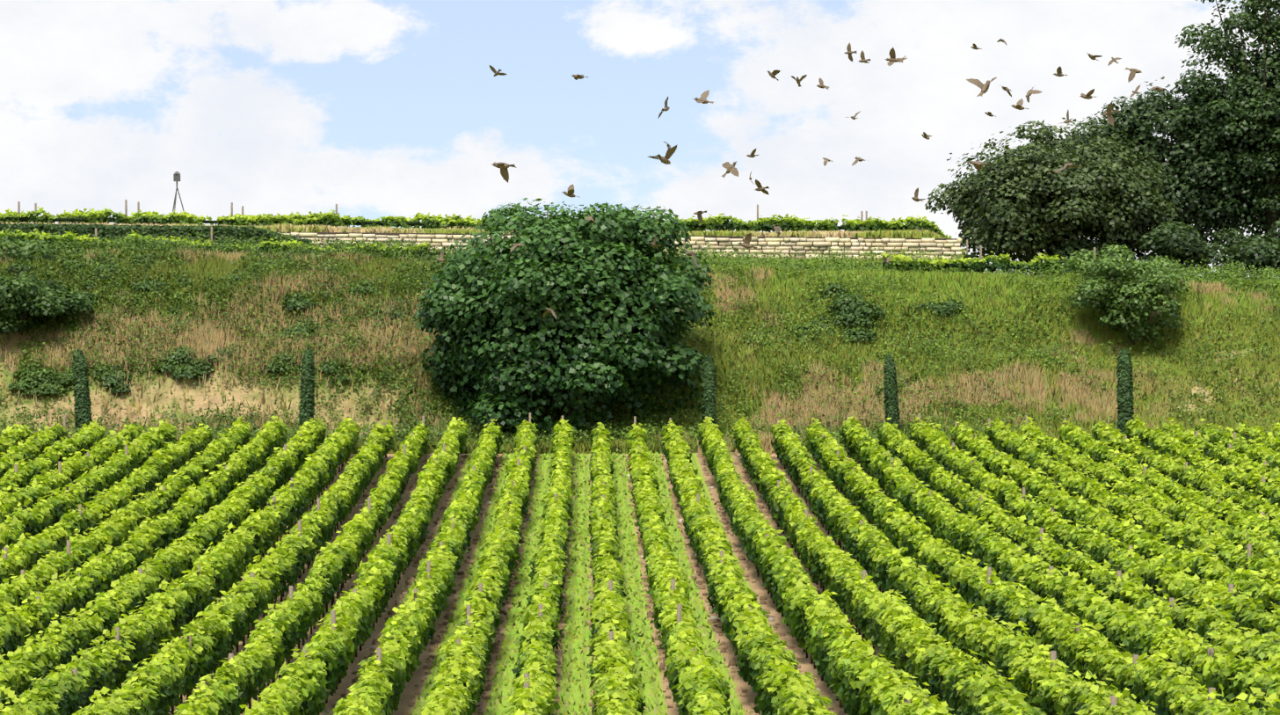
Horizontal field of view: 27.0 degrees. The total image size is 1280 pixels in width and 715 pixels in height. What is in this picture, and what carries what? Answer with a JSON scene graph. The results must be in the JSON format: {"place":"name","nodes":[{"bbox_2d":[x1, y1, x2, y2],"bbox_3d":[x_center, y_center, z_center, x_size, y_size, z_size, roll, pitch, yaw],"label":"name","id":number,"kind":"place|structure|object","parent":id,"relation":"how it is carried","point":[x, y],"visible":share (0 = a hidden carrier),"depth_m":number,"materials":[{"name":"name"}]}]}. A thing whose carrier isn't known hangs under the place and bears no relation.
{"place":"outdoors","nodes":[
{"label":"outdoors","id":0,"kind":"place"},
{"bbox_2d":[436,250,447,261],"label":"bird","id":1,"kind":"object","parent":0,"point":[441,255],"visible":1,"depth_m":48.19},
{"bbox_2d":[489,65,507,76],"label":"bird","id":2,"kind":"object","parent":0,"point":[494,70],"visible":1,"depth_m":46.24},
{"bbox_2d":[492,161,516,182],"bbox_3d":[-1.784,-2.455,34.559,0.375,0.166,0.450,3,-29,26],"label":"bird","id":3,"kind":"object","parent":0,"point":[504,170],"visible":1,"depth_m":34.61},
{"bbox_2d":[510,242,523,252],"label":"bird","id":4,"kind":"object","parent":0,"point":[514,245],"visible":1,"depth_m":48.31},
{"bbox_2d":[542,307,556,319],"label":"bird","id":5,"kind":"object","parent":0,"point":[548,310],"visible":1,"depth_m":38.52},
{"bbox_2d":[561,183,580,197],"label":"bird","id":6,"kind":"object","parent":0,"point":[570,192],"visible":1,"depth_m":45.14},
{"bbox_2d":[571,74,589,79],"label":"bird","id":7,"kind":"object","parent":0,"point":[578,76],"visible":1,"depth_m":53.38},
{"bbox_2d":[585,215,596,222],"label":"bird","id":8,"kind":"object","parent":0,"point":[590,218],"visible":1,"depth_m":47.06},
{"bbox_2d":[0,258,1279,714],"bbox_3d":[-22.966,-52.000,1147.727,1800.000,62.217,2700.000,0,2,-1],"label":"ground","id":9,"kind":"structure","parent":0,"point":[410,689],"depth_m":89.89,"materials":[{"name":"brown soil"}]},
{"bbox_2d":[0,237,94,335],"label":"shrub","id":10,"kind":"object","parent":9,"relation":"on","point":[18,294],"depth_m":121.15,"materials":[{"name":"green plant"}]},
{"bbox_2d":[172,171,184,212],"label":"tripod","id":11,"kind":"object","parent":9,"relation":"on","point":[176,176],"visible":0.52,"depth_m":148.13,"materials":[{"name":"grey metal"}]},
{"bbox_2d":[0,220,964,257],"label":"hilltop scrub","id":12,"kind":"object","parent":9,"relation":"on","point":[282,227],"visible":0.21,"depth_m":135.68,"materials":[{"name":"green plant"}]},
{"bbox_2d":[0,222,965,395],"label":"bank bushes","id":13,"kind":"object","parent":9,"relation":"on","point":[847,306],"visible":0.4,"depth_m":123.99,"materials":[{"name":"green plant"}]},
{"bbox_2d":[412,197,715,431],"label":"bush","id":14,"kind":"object","parent":9,"relation":"on","point":[498,302],"depth_m":115.43,"materials":[{"name":"green plant"}]},
{"bbox_2d":[156,452,1022,714],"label":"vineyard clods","id":15,"kind":"object","parent":9,"relation":"on","point":[561,621],"visible":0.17,"depth_m":76.06,"materials":[{"name":"brown soil"}]},
{"bbox_2d":[217,451,963,714],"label":"grass strips","id":16,"kind":"object","parent":9,"relation":"on","point":[520,598],"visible":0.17,"depth_m":74.46,"materials":[{"name":"green plant"}]},
{"bbox_2d":[273,231,961,263],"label":"stone wall","id":17,"kind":"structure","parent":9,"relation":"on","point":[803,246],"depth_m":134.81,"materials":[{"name":"stone"}]},
{"bbox_2d":[3,199,1266,714],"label":"vineyard posts","id":18,"kind":"object","parent":9,"relation":"on","point":[679,620],"visible":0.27,"depth_m":73.28,"materials":[{"name":"brown wood"}]},
{"bbox_2d":[0,206,1279,714],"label":"vineyard","id":19,"kind":"object","parent":9,"relation":"on","point":[698,681],"depth_m":70.08,"materials":[{"name":"green plant"}]},
{"bbox_2d":[0,227,1279,453],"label":"bank grass","id":20,"kind":"structure","parent":9,"relation":"on","point":[1087,406],"depth_m":121.79,"materials":[{"name":"green plant"}]},
{"bbox_2d":[923,116,1184,272],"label":"tree","id":21,"kind":"object","parent":9,"relation":"on","point":[998,198],"depth_m":144.24,"materials":[{"name":"green plant"}]},
{"bbox_2d":[1061,243,1190,346],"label":"bush","id":22,"kind":"object","parent":9,"relation":"on","point":[1145,280],"depth_m":123.13,"materials":[{"name":"green plant"}]},
{"bbox_2d":[1048,218,1279,279],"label":"thicket","id":23,"kind":"object","parent":9,"relation":"on","point":[1254,250],"depth_m":143.19,"materials":[{"name":"green plant"}]},
{"bbox_2d":[1059,76,1279,276],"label":"tree","id":24,"kind":"object","parent":9,"relation":"on","point":[1138,125],"depth_m":148.99,"materials":[{"name":"green plant"}]},
{"bbox_2d":[1170,0,1279,273],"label":"tall tree","id":25,"kind":"object","parent":9,"relation":"on","point":[1255,119],"depth_m":147.66,"materials":[{"name":"green plant"}]},
{"bbox_2d":[0,217,1279,714],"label":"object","id":26,"kind":"object","parent":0,"point":[176,621],"visible":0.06,"depth_m":78.85,"materials":[{"name":"green plant"}]},
{"bbox_2d":[0,0,1279,276],"label":"sky","id":27,"kind":"structure","parent":0,"point":[372,109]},
{"bbox_2d":[650,237,661,247],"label":"bird","id":28,"kind":"object","parent":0,"point":[653,244],"visible":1,"depth_m":65.50},
{"bbox_2d":[647,144,677,164],"bbox_3d":[0.284,-2.526,33.186,0.311,0.242,0.334,0,2,-18],"label":"bird","id":29,"kind":"object","parent":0,"point":[667,156],"visible":1,"depth_m":33.15},
{"bbox_2d":[657,96,669,118],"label":"bird","id":30,"kind":"object","parent":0,"point":[665,108],"visible":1,"depth_m":38.50},
{"bbox_2d":[662,141,671,154],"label":"bird","id":31,"kind":"object","parent":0,"point":[668,146],"visible":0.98,"depth_m":48.16},
{"bbox_2d":[681,247,697,267],"bbox_3d":[0.785,-1.629,42.030,0.496,0.116,0.370,50,17,23],"label":"bird","id":32,"kind":"object","parent":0,"point":[693,254],"visible":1,"depth_m":41.99},
{"bbox_2d":[693,210,706,222],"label":"bird","id":33,"kind":"object","parent":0,"point":[699,215],"visible":1,"depth_m":58.56},
{"bbox_2d":[693,90,713,103],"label":"bird","id":34,"kind":"object","parent":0,"point":[704,95],"visible":1,"depth_m":39.55},
{"bbox_2d":[720,160,738,177],"bbox_3d":[1.433,-2.999,42.487,0.084,0.356,0.489,44,-2,-44],"label":"bird","id":35,"kind":"object","parent":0,"point":[731,169],"visible":1,"depth_m":42.46},
{"bbox_2d":[737,232,757,248],"bbox_3d":[1.862,-1.985,46.103,0.365,0.210,0.400,13,-24,-2],"label":"bird","id":36,"kind":"object","parent":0,"point":[745,243],"visible":1,"depth_m":46.05},
{"bbox_2d":[746,148,758,157],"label":"bird","id":37,"kind":"object","parent":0,"point":[752,154],"visible":1,"depth_m":45.93},
{"bbox_2d":[755,179,769,195],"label":"bird","id":38,"kind":"object","parent":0,"point":[758,184],"visible":1,"depth_m":49.07},
{"bbox_2d":[766,69,780,80],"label":"bird","id":39,"kind":"object","parent":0,"point":[773,74],"visible":1,"depth_m":60.39},
{"bbox_2d":[771,223,783,237],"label":"bird","id":40,"kind":"object","parent":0,"point":[777,229],"visible":1,"depth_m":55.41},
{"bbox_2d":[791,74,807,87],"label":"bird","id":41,"kind":"object","parent":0,"point":[797,80],"visible":1,"depth_m":41.14},
{"bbox_2d":[816,77,829,89],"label":"bird","id":42,"kind":"object","parent":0,"point":[821,83],"visible":1,"depth_m":47.66},
{"bbox_2d":[822,157,832,166],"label":"bird","id":43,"kind":"object","parent":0,"point":[826,160],"visible":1,"depth_m":55.94},
{"bbox_2d":[843,42,857,61],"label":"bird","id":44,"kind":"object","parent":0,"point":[849,52],"visible":1,"depth_m":63.33},
{"bbox_2d":[845,111,859,119],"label":"bird","id":45,"kind":"object","parent":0,"point":[853,117],"visible":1,"depth_m":61.05},
{"bbox_2d":[851,156,865,166],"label":"bird","id":46,"kind":"object","parent":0,"point":[859,159],"visible":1,"depth_m":57.15},
{"bbox_2d":[858,50,870,63],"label":"bird","id":47,"kind":"object","parent":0,"point":[862,58],"visible":1,"depth_m":66.59},
{"bbox_2d":[882,254,892,263],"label":"bird","id":48,"kind":"object","parent":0,"point":[889,258],"visible":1,"depth_m":63.80},
{"bbox_2d":[884,47,903,65],"bbox_3d":[3.739,-4.416,39.444,0.301,0.301,0.190,6,-11,25],"label":"bird","id":49,"kind":"object","parent":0,"point":[892,60],"visible":1,"depth_m":39.46},
{"bbox_2d":[911,187,925,201],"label":"bird","id":50,"kind":"object","parent":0,"point":[915,198],"visible":1,"depth_m":51.62},
{"bbox_2d":[921,131,931,139],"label":"bird","id":51,"kind":"object","parent":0,"point":[925,135],"visible":1,"depth_m":59.00},
{"bbox_2d":[970,43,981,49],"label":"bird","id":52,"kind":"object","parent":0,"point":[974,47],"visible":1,"depth_m":64.92},
{"bbox_2d":[967,160,990,171],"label":"bird","id":53,"kind":"object","parent":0,"point":[978,164],"visible":1,"depth_m":37.59},
{"bbox_2d":[966,77,996,96],"bbox_3d":[4.263,-3.377,33.335,0.329,0.244,0.330,0,2,-8],"label":"bird","id":54,"kind":"object","parent":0,"point":[983,87],"visible":1,"depth_m":33.40},
{"bbox_2d":[984,111,996,116],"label":"bird","id":55,"kind":"object","parent":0,"point":[988,113],"visible":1,"depth_m":62.18},
{"bbox_2d":[996,38,1007,45],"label":"bird","id":56,"kind":"object","parent":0,"point":[1001,40],"visible":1,"depth_m":65.42},
{"bbox_2d":[1001,86,1011,96],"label":"bird","id":57,"kind":"object","parent":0,"point":[1007,89],"visible":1,"depth_m":39.05},
{"bbox_2d":[1010,98,1028,109],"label":"bird","id":58,"kind":"object","parent":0,"point":[1019,105],"visible":1,"depth_m":46.16},
{"bbox_2d":[1025,87,1042,102],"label":"bird","id":59,"kind":"object","parent":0,"point":[1029,92],"visible":1,"depth_m":46.58},
{"bbox_2d":[1052,65,1067,76],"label":"bird","id":60,"kind":"object","parent":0,"point":[1059,72],"visible":1,"depth_m":64.43},
{"bbox_2d":[1058,109,1072,123],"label":"bird","id":61,"kind":"object","parent":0,"point":[1067,120],"visible":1,"depth_m":52.36},
{"bbox_2d":[1058,162,1080,171],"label":"bird","id":62,"kind":"object","parent":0,"point":[1068,165],"visible":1,"depth_m":37.29},
{"bbox_2d":[1078,88,1096,99],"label":"bird","id":63,"kind":"object","parent":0,"point":[1087,96],"visible":1,"depth_m":47.89},
{"bbox_2d":[1085,51,1102,60],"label":"bird","id":64,"kind":"object","parent":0,"point":[1092,57],"visible":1,"depth_m":43.35},
{"bbox_2d":[1101,101,1118,126],"bbox_3d":[8.738,-4.537,49.547,0.366,0.490,0.145,-16,24,-15],"label":"bird","id":65,"kind":"object","parent":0,"point":[1109,112],"visible":1,"depth_m":49.55},
{"bbox_2d":[1107,57,1122,65],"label":"bird","id":66,"kind":"object","parent":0,"point":[1113,60],"visible":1,"depth_m":62.34},
{"bbox_2d":[1124,67,1141,82],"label":"bird","id":67,"kind":"object","parent":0,"point":[1132,74],"visible":1,"depth_m":35.02},
{"bbox_2d":[1130,85,1141,97],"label":"bird","id":68,"kind":"object","parent":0,"point":[1135,91],"visible":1,"depth_m":61.20},
{"bbox_2d":[1150,87,1167,91],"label":"bird","id":69,"kind":"object","parent":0,"point":[1159,89],"visible":1,"depth_m":42.06}
]}

